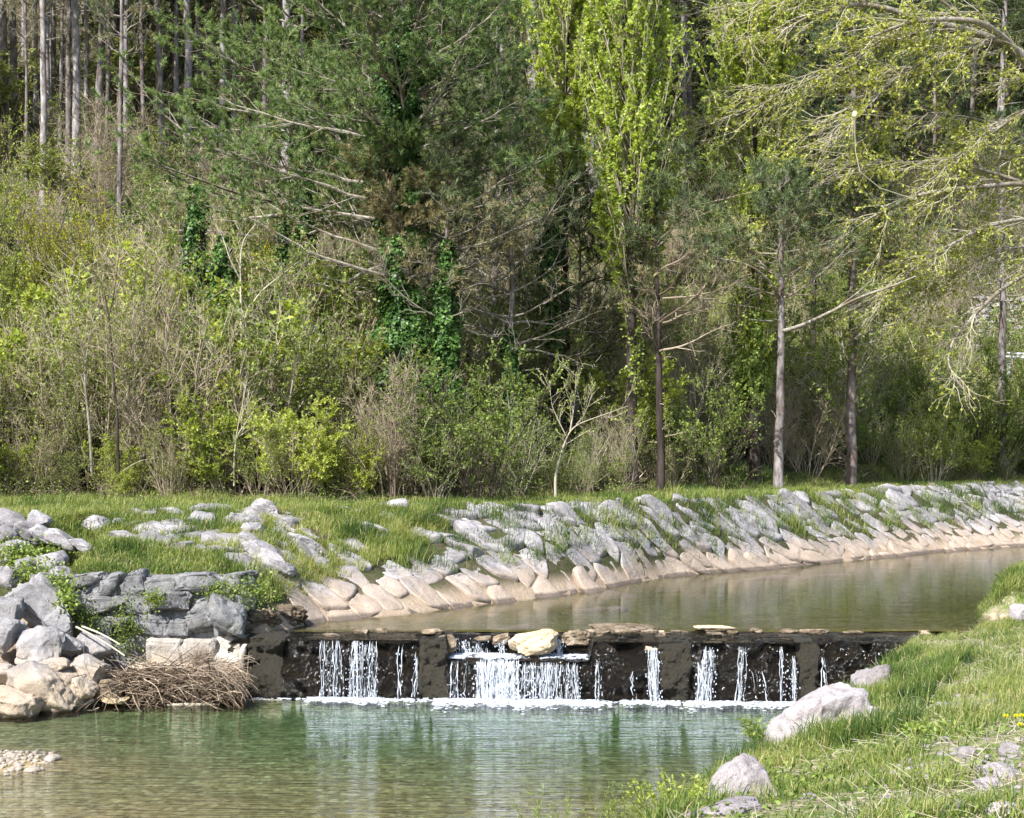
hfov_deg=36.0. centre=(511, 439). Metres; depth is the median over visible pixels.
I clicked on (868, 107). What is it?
hill pine
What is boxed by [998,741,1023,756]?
loose stone
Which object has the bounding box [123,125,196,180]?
hillside shrub
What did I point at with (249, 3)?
hill pine
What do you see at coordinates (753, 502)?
bank stone
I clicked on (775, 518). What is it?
bank stone
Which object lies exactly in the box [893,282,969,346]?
bare shrub
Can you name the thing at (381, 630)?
crest stone
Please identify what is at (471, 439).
lime shrub
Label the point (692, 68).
hillside shrub
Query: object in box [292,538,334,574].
bank stone
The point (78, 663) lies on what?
boulder
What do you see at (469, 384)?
olive shrub
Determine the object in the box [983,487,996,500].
bank stone
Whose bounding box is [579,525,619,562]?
bank stone
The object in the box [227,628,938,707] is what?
weir
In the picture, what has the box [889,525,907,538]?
bank stone
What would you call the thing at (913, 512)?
bank stone
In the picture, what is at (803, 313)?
olive shrub
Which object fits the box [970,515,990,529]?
bank stone
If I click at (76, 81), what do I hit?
hill pine
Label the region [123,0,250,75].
hill pine
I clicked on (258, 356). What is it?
green shrub
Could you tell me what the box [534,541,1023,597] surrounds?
ground shelf
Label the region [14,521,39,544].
bank stone
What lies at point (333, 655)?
cascade
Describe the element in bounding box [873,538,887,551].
bank stone
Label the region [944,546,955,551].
bank stone
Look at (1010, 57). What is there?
hill pine
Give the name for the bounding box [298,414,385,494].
lime shrub
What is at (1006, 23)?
hill pine
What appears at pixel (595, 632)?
boulder
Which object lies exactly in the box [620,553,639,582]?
bank stone
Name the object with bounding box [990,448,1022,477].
green shrub
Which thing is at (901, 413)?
slender sapling
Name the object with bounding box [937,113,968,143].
bare shrub
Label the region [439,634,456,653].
boulder
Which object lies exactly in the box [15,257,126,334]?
green shrub
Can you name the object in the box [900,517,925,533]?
bank stone
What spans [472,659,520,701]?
cascade
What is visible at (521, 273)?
green shrub
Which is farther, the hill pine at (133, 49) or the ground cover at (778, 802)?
the hill pine at (133, 49)
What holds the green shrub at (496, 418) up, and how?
on the ground at (520, 590)
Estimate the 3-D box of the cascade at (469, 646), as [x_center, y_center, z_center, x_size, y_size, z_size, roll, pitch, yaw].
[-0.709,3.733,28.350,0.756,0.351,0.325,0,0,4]
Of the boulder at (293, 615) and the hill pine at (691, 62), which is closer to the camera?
the boulder at (293, 615)
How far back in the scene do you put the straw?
11.40 m
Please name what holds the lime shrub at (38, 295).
on the ground at (520, 590)
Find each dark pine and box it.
[617,135,772,491]
[763,69,881,371]
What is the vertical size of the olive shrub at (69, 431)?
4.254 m
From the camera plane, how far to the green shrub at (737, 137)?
87.72 m
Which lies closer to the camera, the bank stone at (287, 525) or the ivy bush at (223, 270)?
the bank stone at (287, 525)
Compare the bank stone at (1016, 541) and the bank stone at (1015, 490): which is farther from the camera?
the bank stone at (1015, 490)
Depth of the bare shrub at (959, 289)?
81.36 m
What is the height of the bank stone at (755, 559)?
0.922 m
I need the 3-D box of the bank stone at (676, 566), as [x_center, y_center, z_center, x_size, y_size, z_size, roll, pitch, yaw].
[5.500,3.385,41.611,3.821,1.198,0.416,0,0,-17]
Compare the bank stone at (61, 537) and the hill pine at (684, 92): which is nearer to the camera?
the bank stone at (61, 537)
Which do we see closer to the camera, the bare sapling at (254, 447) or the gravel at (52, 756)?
the gravel at (52, 756)
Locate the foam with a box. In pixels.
[250,652,795,715]
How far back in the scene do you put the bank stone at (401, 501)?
37.52 m
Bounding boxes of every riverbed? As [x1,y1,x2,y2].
[0,697,783,817]
[294,565,985,631]
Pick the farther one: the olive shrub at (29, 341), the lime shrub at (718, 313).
the lime shrub at (718, 313)
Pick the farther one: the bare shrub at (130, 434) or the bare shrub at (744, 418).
the bare shrub at (744, 418)
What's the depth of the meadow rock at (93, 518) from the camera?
33.16 m
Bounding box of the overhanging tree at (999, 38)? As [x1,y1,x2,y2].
[643,0,1023,426]
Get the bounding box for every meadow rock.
[82,514,110,530]
[187,510,216,523]
[188,503,231,512]
[226,512,248,523]
[238,530,259,540]
[241,522,264,532]
[241,539,285,564]
[245,515,267,524]
[251,498,279,514]
[267,559,296,577]
[286,532,323,554]
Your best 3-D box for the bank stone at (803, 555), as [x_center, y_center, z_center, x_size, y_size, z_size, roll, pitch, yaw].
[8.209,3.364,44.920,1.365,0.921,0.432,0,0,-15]
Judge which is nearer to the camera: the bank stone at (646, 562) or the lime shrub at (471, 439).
the bank stone at (646, 562)
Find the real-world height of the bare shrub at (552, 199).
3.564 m
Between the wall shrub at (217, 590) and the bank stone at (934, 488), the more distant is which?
the bank stone at (934, 488)
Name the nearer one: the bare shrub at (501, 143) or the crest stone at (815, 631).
the crest stone at (815, 631)
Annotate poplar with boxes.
[511,0,602,429]
[576,0,695,487]
[687,0,808,460]
[721,156,787,485]
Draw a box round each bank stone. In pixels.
[0,507,26,527]
[0,525,17,542]
[0,540,22,565]
[0,566,26,587]
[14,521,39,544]
[14,556,36,573]
[15,539,32,555]
[27,510,52,526]
[28,524,47,543]
[34,550,69,573]
[43,528,77,551]
[49,565,74,575]
[68,538,93,554]
[106,530,135,538]
[134,519,196,534]
[135,530,172,543]
[148,507,189,516]
[165,541,194,550]
[166,529,222,540]
[189,543,238,554]
[201,531,245,550]
[224,552,260,574]
[237,508,259,514]
[243,552,300,588]
[252,533,290,548]
[265,513,298,526]
[272,520,295,531]
[275,546,314,577]
[284,585,326,626]
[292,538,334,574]
[295,573,348,610]
[300,525,319,537]
[319,574,356,600]
[320,545,336,562]
[328,543,371,570]
[328,610,363,621]
[334,565,369,587]
[338,537,373,557]
[349,593,381,617]
[362,584,403,610]
[363,521,391,532]
[376,575,407,598]
[377,498,408,507]
[381,560,412,580]
[399,576,448,609]
[402,602,421,614]
[406,556,443,583]
[408,527,441,543]
[428,555,458,575]
[435,514,462,526]
[435,590,496,616]
[439,532,465,540]
[443,547,467,563]
[445,507,477,519]
[445,573,490,602]
[446,537,485,559]
[453,520,510,553]
[459,568,498,587]
[461,518,496,532]
[466,502,490,517]
[476,504,497,514]
[476,555,518,581]
[483,502,513,509]
[484,516,525,528]
[484,624,530,632]
[487,550,534,586]
[487,585,518,603]
[496,535,522,549]
[502,528,543,554]
[503,509,540,529]
[510,509,540,521]
[513,503,539,514]
[513,548,548,578]
[532,575,563,598]
[536,530,568,548]
[537,514,567,535]
[541,505,553,510]
[542,511,576,526]
[545,542,566,564]
[546,502,577,510]
[553,501,587,524]
[560,570,577,593]
[566,526,580,533]
[566,533,601,562]
[566,547,596,581]
[568,500,600,507]
[572,566,637,597]
[576,502,606,522]
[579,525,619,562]
[579,529,606,556]
[584,606,627,612]
[593,563,671,591]
[594,522,622,540]
[597,500,636,526]
[607,561,623,580]
[608,499,630,513]
[608,523,638,544]
[615,498,648,518]
[615,541,644,575]
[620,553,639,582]
[626,527,657,556]
[630,511,679,560]
[634,548,660,577]
[640,505,679,539]
[641,494,674,527]
[655,547,695,575]
[655,560,677,576]
[672,494,698,502]
[672,512,710,534]
[675,519,711,552]
[676,503,715,528]
[679,539,712,567]
[679,552,710,573]
[697,498,735,524]
[697,532,725,558]
[699,509,739,539]
[706,552,740,571]
[706,568,717,572]
[718,513,764,554]
[725,508,760,537]
[725,542,744,555]
[728,536,769,563]
[728,548,762,570]
[729,506,782,540]
[735,499,778,532]
[743,552,776,568]
[745,495,774,513]
[759,536,802,562]
[761,508,795,529]
[764,495,790,503]
[764,545,796,566]
[767,500,806,526]
[770,563,783,567]
[777,488,811,508]
[779,528,817,551]
[780,501,810,519]
[786,542,819,563]
[793,491,809,504]
[794,501,831,526]
[803,526,837,543]
[804,550,829,560]
[806,517,840,536]
[808,539,843,561]
[812,502,838,518]
[815,491,840,506]
[817,538,844,556]
[823,490,843,499]
[831,521,854,537]
[833,537,862,558]
[835,498,859,514]
[843,537,870,557]
[846,499,874,513]
[847,538,869,549]
[847,553,858,559]
[854,532,878,551]
[856,493,876,509]
[860,513,888,531]
[861,487,885,495]
[861,492,878,504]
[864,526,888,544]
[869,549,881,557]
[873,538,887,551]
[877,484,901,492]
[878,552,896,556]
[879,499,901,517]
[879,512,895,522]
[881,531,916,551]
[883,499,904,510]
[885,488,910,509]
[887,541,908,556]
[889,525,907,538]
[893,490,920,506]
[899,485,911,495]
[900,511,918,522]
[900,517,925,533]
[905,530,928,546]
[907,510,932,525]
[908,537,927,550]
[910,485,927,492]
[912,488,935,501]
[912,506,937,523]
[921,534,938,548]
[922,524,937,538]
[923,507,947,520]
[927,485,944,494]
[927,489,944,500]
[927,524,949,541]
[934,521,953,534]
[938,486,951,491]
[942,509,959,519]
[943,494,959,504]
[944,521,959,528]
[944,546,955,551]
[946,492,966,503]
[946,534,967,546]
[949,541,963,549]
[953,484,969,493]
[954,508,968,519]
[954,529,972,535]
[955,514,972,532]
[959,507,978,517]
[960,503,980,515]
[963,494,982,502]
[963,496,990,513]
[963,535,979,541]
[965,541,980,549]
[968,483,984,495]
[968,519,980,525]
[969,523,992,535]
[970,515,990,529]
[973,533,993,546]
[977,481,994,485]
[978,483,1000,494]
[978,510,999,523]
[981,516,997,526]
[982,500,1000,514]
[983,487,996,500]
[984,497,1001,510]
[988,535,1004,544]
[991,525,1012,541]
[995,513,1020,526]
[996,483,1014,493]
[996,493,1013,504]
[997,497,1017,511]
[999,518,1021,533]
[999,528,1014,538]
[1006,542,1017,546]
[1011,480,1023,487]
[1012,486,1023,495]
[1013,539,1023,545]
[1014,497,1023,504]
[1014,503,1023,509]
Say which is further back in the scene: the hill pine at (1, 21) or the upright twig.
the hill pine at (1, 21)
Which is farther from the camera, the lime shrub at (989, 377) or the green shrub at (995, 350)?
the green shrub at (995, 350)
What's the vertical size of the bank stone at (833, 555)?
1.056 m
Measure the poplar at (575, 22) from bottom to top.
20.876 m
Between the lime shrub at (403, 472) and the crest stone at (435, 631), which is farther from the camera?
the lime shrub at (403, 472)
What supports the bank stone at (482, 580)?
on the ground at (520, 590)
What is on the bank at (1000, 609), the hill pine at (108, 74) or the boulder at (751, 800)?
the boulder at (751, 800)
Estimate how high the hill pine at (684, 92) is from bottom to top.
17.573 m
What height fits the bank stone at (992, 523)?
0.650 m
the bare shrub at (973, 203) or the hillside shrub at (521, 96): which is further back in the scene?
the bare shrub at (973, 203)
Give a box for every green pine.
[62,0,384,288]
[431,0,594,365]
[476,163,673,436]
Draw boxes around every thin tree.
[7,278,112,475]
[89,228,193,479]
[196,203,315,412]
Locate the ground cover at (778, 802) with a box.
[655,620,1023,817]
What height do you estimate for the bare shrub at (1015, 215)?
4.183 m
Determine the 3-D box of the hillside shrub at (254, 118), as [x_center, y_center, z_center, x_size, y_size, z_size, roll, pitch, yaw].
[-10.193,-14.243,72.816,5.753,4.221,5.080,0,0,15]
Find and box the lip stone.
[645,646,657,650]
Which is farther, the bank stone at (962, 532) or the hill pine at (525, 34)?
the hill pine at (525, 34)
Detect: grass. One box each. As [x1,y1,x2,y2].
[0,457,1023,518]
[0,494,38,504]
[18,496,459,601]
[20,478,1023,578]
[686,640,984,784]
[975,558,1023,607]
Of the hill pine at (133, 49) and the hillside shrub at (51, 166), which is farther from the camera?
the hill pine at (133, 49)
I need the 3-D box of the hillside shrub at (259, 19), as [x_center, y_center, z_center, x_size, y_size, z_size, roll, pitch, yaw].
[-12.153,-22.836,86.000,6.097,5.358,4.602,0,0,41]
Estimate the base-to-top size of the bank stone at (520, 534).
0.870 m
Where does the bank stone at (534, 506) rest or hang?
on the ground at (520, 590)
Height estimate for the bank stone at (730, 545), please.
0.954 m
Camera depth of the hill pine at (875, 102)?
111.19 m
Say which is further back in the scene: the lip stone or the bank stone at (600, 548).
the bank stone at (600, 548)
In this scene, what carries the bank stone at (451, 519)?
on the ground at (520, 590)
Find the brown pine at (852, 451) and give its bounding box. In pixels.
[771,126,951,485]
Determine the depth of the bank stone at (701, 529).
42.39 m
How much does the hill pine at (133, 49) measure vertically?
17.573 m
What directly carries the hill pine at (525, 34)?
on the ground at (520, 590)
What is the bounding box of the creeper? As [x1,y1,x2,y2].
[0,530,87,622]
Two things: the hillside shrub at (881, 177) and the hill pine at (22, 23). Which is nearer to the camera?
the hill pine at (22, 23)
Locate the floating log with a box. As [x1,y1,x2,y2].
[166,703,218,705]
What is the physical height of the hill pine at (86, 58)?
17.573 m
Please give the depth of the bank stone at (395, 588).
32.88 m
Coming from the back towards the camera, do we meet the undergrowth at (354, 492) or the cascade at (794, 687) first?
the undergrowth at (354, 492)
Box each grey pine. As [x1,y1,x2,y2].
[690,151,915,488]
[926,104,1023,474]
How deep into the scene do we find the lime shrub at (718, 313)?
65.41 m
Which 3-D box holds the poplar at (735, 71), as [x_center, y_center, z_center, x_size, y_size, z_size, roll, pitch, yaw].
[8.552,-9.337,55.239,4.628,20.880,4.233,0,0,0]
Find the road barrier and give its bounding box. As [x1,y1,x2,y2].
[1006,352,1023,380]
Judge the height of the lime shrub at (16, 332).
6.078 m
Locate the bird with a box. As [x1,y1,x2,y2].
[142,452,145,462]
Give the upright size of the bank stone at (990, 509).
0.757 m
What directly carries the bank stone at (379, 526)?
on the ground at (520, 590)
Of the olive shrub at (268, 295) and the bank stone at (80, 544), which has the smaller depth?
the bank stone at (80, 544)
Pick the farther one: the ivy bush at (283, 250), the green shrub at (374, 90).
the green shrub at (374, 90)
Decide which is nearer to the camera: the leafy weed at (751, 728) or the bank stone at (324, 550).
the leafy weed at (751, 728)
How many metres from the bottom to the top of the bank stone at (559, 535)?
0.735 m
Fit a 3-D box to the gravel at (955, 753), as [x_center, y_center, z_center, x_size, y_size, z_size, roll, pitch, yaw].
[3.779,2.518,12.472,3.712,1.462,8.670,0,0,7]
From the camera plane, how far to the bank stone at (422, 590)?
33.15 m
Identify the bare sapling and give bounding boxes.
[29,286,153,399]
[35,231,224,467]
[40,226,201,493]
[209,345,293,495]
[361,396,454,496]
[366,218,485,366]
[372,420,406,495]
[417,234,508,402]
[438,197,576,366]
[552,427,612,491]
[568,252,612,350]
[568,407,637,488]
[602,406,649,490]
[608,283,654,336]
[639,280,712,402]
[650,341,732,471]
[674,285,738,382]
[773,332,879,458]
[923,332,986,397]
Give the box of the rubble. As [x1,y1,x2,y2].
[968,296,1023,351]
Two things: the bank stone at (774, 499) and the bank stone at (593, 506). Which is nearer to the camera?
the bank stone at (593, 506)
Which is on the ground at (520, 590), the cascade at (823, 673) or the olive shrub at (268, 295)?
the olive shrub at (268, 295)
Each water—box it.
[0,697,789,817]
[287,629,445,639]
[288,546,1023,629]
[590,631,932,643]
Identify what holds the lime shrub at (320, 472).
on the ground at (520, 590)
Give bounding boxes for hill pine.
[0,0,17,118]
[0,0,18,132]
[0,0,48,200]
[7,0,28,95]
[19,0,24,60]
[27,0,62,208]
[28,0,39,122]
[46,0,54,136]
[46,0,152,162]
[48,0,125,175]
[49,0,52,101]
[52,0,58,72]
[52,0,173,81]
[54,0,100,178]
[54,1,66,144]
[81,0,96,119]
[83,0,160,227]
[95,21,104,97]
[103,0,114,144]
[111,0,132,131]
[112,1,119,81]
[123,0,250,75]
[131,2,136,88]
[136,0,146,121]
[139,0,167,155]
[163,0,180,122]
[167,0,201,146]
[190,0,204,116]
[194,0,211,78]
[211,0,235,143]
[215,0,346,90]
[216,0,278,86]
[226,0,241,136]
[229,1,247,76]
[250,0,257,88]
[255,0,267,135]
[273,0,311,172]
[417,0,528,180]
[421,0,549,90]
[513,1,537,88]
[523,0,683,215]
[526,0,701,144]
[622,0,695,139]
[649,0,719,97]
[655,0,729,155]
[656,0,726,180]
[669,0,700,174]
[669,0,827,180]
[714,0,868,211]
[783,0,889,152]
[789,0,921,216]
[822,0,872,129]
[827,0,975,180]
[828,1,922,135]
[863,0,916,125]
[863,0,1001,213]
[898,0,1013,139]
[929,0,1023,156]
[936,3,1023,107]
[939,0,1023,136]
[940,0,1023,201]
[971,1,1023,89]
[979,16,1023,159]
[989,7,1023,96]
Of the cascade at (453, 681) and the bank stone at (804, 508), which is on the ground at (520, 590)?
the bank stone at (804, 508)
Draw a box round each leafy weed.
[621,766,734,809]
[698,773,786,792]
[736,711,777,745]
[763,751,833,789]
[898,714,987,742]
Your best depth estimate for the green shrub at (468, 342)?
55.77 m
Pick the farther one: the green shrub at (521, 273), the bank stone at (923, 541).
the green shrub at (521, 273)
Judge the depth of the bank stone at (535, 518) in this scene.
38.61 m
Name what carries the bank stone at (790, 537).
on the ground at (520, 590)
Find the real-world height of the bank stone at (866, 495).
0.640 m
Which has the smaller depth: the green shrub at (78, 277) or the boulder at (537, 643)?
the boulder at (537, 643)
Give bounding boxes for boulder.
[0,596,24,619]
[0,617,27,655]
[0,663,14,683]
[0,685,44,722]
[1,572,73,636]
[6,660,82,716]
[14,625,65,664]
[39,657,69,670]
[61,634,84,656]
[66,653,111,682]
[70,675,98,699]
[73,631,116,660]
[73,697,83,707]
[93,678,123,700]
[101,696,129,704]
[206,593,247,637]
[231,591,256,609]
[244,621,254,633]
[247,607,282,626]
[277,603,307,625]
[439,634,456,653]
[492,632,510,644]
[508,629,558,656]
[561,629,590,645]
[583,628,610,636]
[589,623,659,633]
[686,795,763,816]
[693,625,735,630]
[708,753,778,800]
[764,682,877,743]
[843,630,863,633]
[850,664,892,687]
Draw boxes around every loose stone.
[946,799,976,812]
[957,746,977,757]
[974,776,998,792]
[981,761,1020,778]
[985,801,1017,817]
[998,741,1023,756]
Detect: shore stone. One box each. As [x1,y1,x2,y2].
[918,630,930,633]
[988,612,999,620]
[1009,603,1023,620]
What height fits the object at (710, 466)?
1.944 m
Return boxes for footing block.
[146,637,183,663]
[181,638,217,663]
[213,634,248,669]
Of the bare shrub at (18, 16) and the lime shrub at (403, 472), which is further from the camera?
the bare shrub at (18, 16)
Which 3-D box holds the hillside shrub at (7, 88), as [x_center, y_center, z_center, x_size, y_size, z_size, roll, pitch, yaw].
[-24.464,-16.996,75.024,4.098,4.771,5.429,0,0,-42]
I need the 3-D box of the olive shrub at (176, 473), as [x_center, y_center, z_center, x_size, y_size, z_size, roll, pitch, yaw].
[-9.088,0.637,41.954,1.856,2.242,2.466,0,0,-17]
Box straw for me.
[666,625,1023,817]
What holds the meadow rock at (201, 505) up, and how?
on the ground at (520, 590)
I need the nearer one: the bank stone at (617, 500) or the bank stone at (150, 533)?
the bank stone at (150, 533)
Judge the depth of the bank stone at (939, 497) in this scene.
53.97 m
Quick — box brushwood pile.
[65,625,259,714]
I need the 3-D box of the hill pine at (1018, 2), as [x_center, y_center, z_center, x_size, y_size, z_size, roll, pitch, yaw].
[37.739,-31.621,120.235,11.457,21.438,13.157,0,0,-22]
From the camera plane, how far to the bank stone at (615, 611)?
33.37 m
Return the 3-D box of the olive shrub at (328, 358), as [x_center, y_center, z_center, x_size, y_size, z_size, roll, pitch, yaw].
[-6.577,-1.283,45.406,5.683,6.351,7.323,0,0,-42]
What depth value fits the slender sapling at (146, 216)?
54.67 m
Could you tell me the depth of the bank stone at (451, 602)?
33.43 m
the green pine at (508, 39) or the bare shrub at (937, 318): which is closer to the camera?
the green pine at (508, 39)
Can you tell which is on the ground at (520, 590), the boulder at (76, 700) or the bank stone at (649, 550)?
the bank stone at (649, 550)
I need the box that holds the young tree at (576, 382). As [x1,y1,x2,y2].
[521,355,634,497]
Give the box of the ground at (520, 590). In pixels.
[0,0,1023,684]
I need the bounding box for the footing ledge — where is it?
[129,662,240,675]
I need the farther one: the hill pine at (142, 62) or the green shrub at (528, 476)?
the hill pine at (142, 62)
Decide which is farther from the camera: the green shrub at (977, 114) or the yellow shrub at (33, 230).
the green shrub at (977, 114)
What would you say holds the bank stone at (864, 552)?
on the ground at (520, 590)
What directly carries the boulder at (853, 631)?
on the weir
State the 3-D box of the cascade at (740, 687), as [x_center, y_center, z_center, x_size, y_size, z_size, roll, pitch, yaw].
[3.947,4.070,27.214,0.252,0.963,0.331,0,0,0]
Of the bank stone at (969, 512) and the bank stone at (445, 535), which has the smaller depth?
the bank stone at (445, 535)
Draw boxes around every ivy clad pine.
[160,0,600,493]
[373,116,524,493]
[417,69,620,484]
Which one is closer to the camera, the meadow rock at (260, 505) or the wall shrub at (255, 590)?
the wall shrub at (255, 590)
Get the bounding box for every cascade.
[317,641,344,698]
[345,641,378,700]
[394,647,402,698]
[411,646,417,698]
[450,663,457,698]
[456,638,488,653]
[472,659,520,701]
[495,640,506,653]
[519,662,581,701]
[553,639,565,656]
[594,663,602,700]
[645,647,662,701]
[695,662,706,701]
[698,648,717,703]
[735,647,747,702]
[749,670,767,703]
[779,647,788,704]
[789,656,799,703]
[821,658,826,686]
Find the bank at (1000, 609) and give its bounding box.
[267,586,1023,817]
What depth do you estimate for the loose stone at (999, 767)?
9.78 m
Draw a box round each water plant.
[509,783,572,817]
[582,778,673,817]
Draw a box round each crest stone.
[322,633,339,636]
[354,629,369,633]
[376,628,387,633]
[421,628,445,634]
[474,635,492,641]
[613,628,641,632]
[655,632,670,636]
[669,630,688,633]
[707,632,723,635]
[727,630,738,635]
[749,627,763,633]
[779,628,797,633]
[799,629,830,634]
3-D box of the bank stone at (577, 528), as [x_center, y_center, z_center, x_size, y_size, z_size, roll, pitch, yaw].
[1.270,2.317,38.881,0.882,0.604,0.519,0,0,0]
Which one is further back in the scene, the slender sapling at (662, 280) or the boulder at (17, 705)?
the slender sapling at (662, 280)
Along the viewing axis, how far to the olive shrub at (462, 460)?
44.48 m
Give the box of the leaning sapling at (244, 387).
[182,350,275,485]
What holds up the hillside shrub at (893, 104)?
on the ground at (520, 590)
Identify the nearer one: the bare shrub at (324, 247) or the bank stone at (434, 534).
the bank stone at (434, 534)
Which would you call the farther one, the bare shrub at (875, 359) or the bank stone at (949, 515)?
the bare shrub at (875, 359)
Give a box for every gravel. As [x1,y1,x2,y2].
[0,742,60,776]
[783,690,1023,815]
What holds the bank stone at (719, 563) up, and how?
on the ground at (520, 590)
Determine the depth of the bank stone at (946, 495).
54.31 m
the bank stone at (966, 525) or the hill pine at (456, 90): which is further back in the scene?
the hill pine at (456, 90)
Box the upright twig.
[855,141,915,199]
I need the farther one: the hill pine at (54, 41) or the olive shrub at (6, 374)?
the hill pine at (54, 41)
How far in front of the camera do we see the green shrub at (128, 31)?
85.08 m
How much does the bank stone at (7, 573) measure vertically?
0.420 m
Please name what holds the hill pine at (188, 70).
on the ground at (520, 590)
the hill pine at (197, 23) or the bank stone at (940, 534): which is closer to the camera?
the bank stone at (940, 534)
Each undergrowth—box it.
[0,0,1023,496]
[0,459,1023,502]
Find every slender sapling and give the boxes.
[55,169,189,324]
[80,225,156,331]
[87,191,211,312]
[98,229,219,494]
[174,228,345,494]
[311,348,373,489]
[354,248,428,316]
[655,255,691,339]
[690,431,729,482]
[804,300,846,383]
[822,337,899,451]
[878,377,936,464]
[939,354,1004,462]
[962,361,1017,472]
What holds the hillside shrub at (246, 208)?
on the ground at (520, 590)
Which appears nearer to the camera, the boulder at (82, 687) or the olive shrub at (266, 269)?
the boulder at (82, 687)
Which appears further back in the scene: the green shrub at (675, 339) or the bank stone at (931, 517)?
the green shrub at (675, 339)
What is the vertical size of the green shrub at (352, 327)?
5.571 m
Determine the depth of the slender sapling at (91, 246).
50.75 m
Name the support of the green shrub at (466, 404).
on the ground at (520, 590)
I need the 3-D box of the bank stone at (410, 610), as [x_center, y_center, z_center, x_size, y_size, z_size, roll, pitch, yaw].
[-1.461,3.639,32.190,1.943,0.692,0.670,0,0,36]
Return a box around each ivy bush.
[178,185,212,345]
[201,235,244,461]
[272,216,291,333]
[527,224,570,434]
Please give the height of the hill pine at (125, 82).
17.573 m
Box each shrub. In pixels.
[0,44,50,122]
[0,100,114,336]
[0,115,17,152]
[0,165,45,251]
[0,243,77,321]
[0,257,79,351]
[0,258,108,363]
[0,288,70,380]
[0,291,126,493]
[0,292,80,495]
[0,303,29,421]
[0,321,25,403]
[0,339,108,492]
[0,341,38,474]
[0,351,70,485]
[0,355,145,495]
[0,360,88,494]
[0,401,77,497]
[0,436,36,495]
[1,180,81,260]
[1,317,66,388]
[2,282,215,494]
[6,169,150,346]
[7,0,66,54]
[7,1,31,43]
[13,122,87,200]
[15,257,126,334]
[16,331,219,495]
[19,437,103,499]
[30,91,92,138]
[34,91,175,197]
[44,350,173,492]
[49,29,172,115]
[54,233,261,386]
[56,223,143,308]
[58,144,155,222]
[60,297,212,489]
[64,257,362,493]
[69,593,111,636]
[72,212,273,340]
[73,276,263,492]
[76,381,182,494]
[81,428,143,495]
[82,9,164,55]
[99,583,152,664]
[102,350,268,491]
[103,225,387,479]
[103,464,136,497]
[110,378,210,494]
[115,427,167,498]
[119,188,273,302]
[119,289,271,437]
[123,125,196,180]
[124,284,277,404]
[127,161,221,243]
[133,423,196,497]
[134,580,170,611]
[141,414,248,498]
[144,253,294,340]
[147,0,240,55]
[149,229,420,380]
[150,74,226,125]
[158,384,273,497]
[164,291,423,493]
[181,573,254,603]
[187,237,385,405]
[188,127,264,185]
[191,294,391,495]
[193,25,295,118]
[206,198,281,262]
[208,351,383,494]
[209,238,290,295]
[217,191,286,239]
[219,85,331,166]
[222,412,305,498]
[228,282,335,346]
[230,567,284,609]
[240,0,337,65]
[244,234,335,320]
[244,390,354,496]
[245,234,377,324]
[249,312,369,490]
[253,399,319,493]
[286,157,375,227]
[286,225,361,274]
[290,4,387,63]
[293,30,378,114]
[294,431,350,497]
[298,266,389,414]
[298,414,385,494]
[302,245,382,362]
[302,275,479,401]
[315,430,387,499]
[319,341,464,500]
[323,384,402,492]
[338,67,384,129]
[340,239,430,309]
[343,0,440,44]
[343,366,378,426]
[344,425,410,491]
[358,336,563,500]
[367,389,482,428]
[374,421,426,495]
[381,378,490,497]
[398,434,459,496]
[416,435,488,495]
[420,68,459,131]
[421,115,470,165]
[421,278,505,363]
[428,251,522,307]
[430,370,502,461]
[435,400,503,492]
[442,155,544,252]
[453,296,550,409]
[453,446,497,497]
[458,273,590,413]
[463,71,533,141]
[463,383,560,495]
[465,437,529,495]
[467,396,560,495]
[468,430,510,489]
[473,112,543,174]
[474,231,570,309]
[493,75,544,129]
[497,395,562,449]
[498,296,584,369]
[499,134,596,206]
[513,446,567,496]
[516,168,595,240]
[524,404,562,455]
[530,442,586,492]
[533,417,612,488]
[556,327,625,414]
[557,450,600,493]
[563,387,623,447]
[568,233,627,277]
[568,347,693,465]
[573,295,683,391]
[575,433,641,491]
[579,173,682,230]
[580,332,693,431]
[594,74,677,135]
[595,130,646,185]
[606,360,767,488]
[618,402,707,483]
[621,301,694,372]
[625,204,719,282]
[639,323,732,454]
[647,441,697,486]
[651,79,720,141]
[656,50,718,102]
[656,133,743,203]
[668,328,775,439]
[677,316,741,400]
[678,363,775,460]
[685,185,742,261]
[704,108,833,167]
[705,283,735,333]
[717,319,815,402]
[721,261,905,465]
[722,297,802,361]
[722,351,857,462]
[730,330,812,446]
[733,374,815,469]
[742,269,801,314]
[762,383,860,479]
[767,222,797,273]
[775,260,863,322]
[776,283,841,354]
[785,322,806,389]
[786,224,902,297]
[788,141,861,197]
[789,58,867,109]
[791,348,840,414]
[794,392,885,469]
[810,88,866,150]
[816,188,867,228]
[822,302,870,353]
[825,348,908,423]
[830,129,892,202]
[839,268,926,323]
[841,339,891,397]
[855,402,897,466]
[857,376,959,450]
[860,229,914,288]
[863,202,915,243]
[865,349,946,420]
[868,54,960,135]
[873,328,956,391]
[875,168,945,225]
[876,418,939,480]
[877,315,925,367]
[887,143,937,187]
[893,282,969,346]
[895,389,975,482]
[903,397,988,471]
[906,312,945,374]
[906,370,993,461]
[911,366,991,423]
[914,429,964,479]
[917,337,1023,474]
[927,278,977,317]
[935,177,1023,248]
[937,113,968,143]
[938,320,1022,377]
[939,152,1014,208]
[941,231,991,274]
[956,431,999,479]
[959,80,1023,142]
[962,310,1023,360]
[963,351,1023,415]
[963,358,1023,463]
[965,357,1022,401]
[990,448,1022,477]
[995,383,1023,437]
[996,189,1023,234]
[996,336,1023,381]
[1012,329,1023,358]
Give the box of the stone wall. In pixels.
[28,568,259,691]

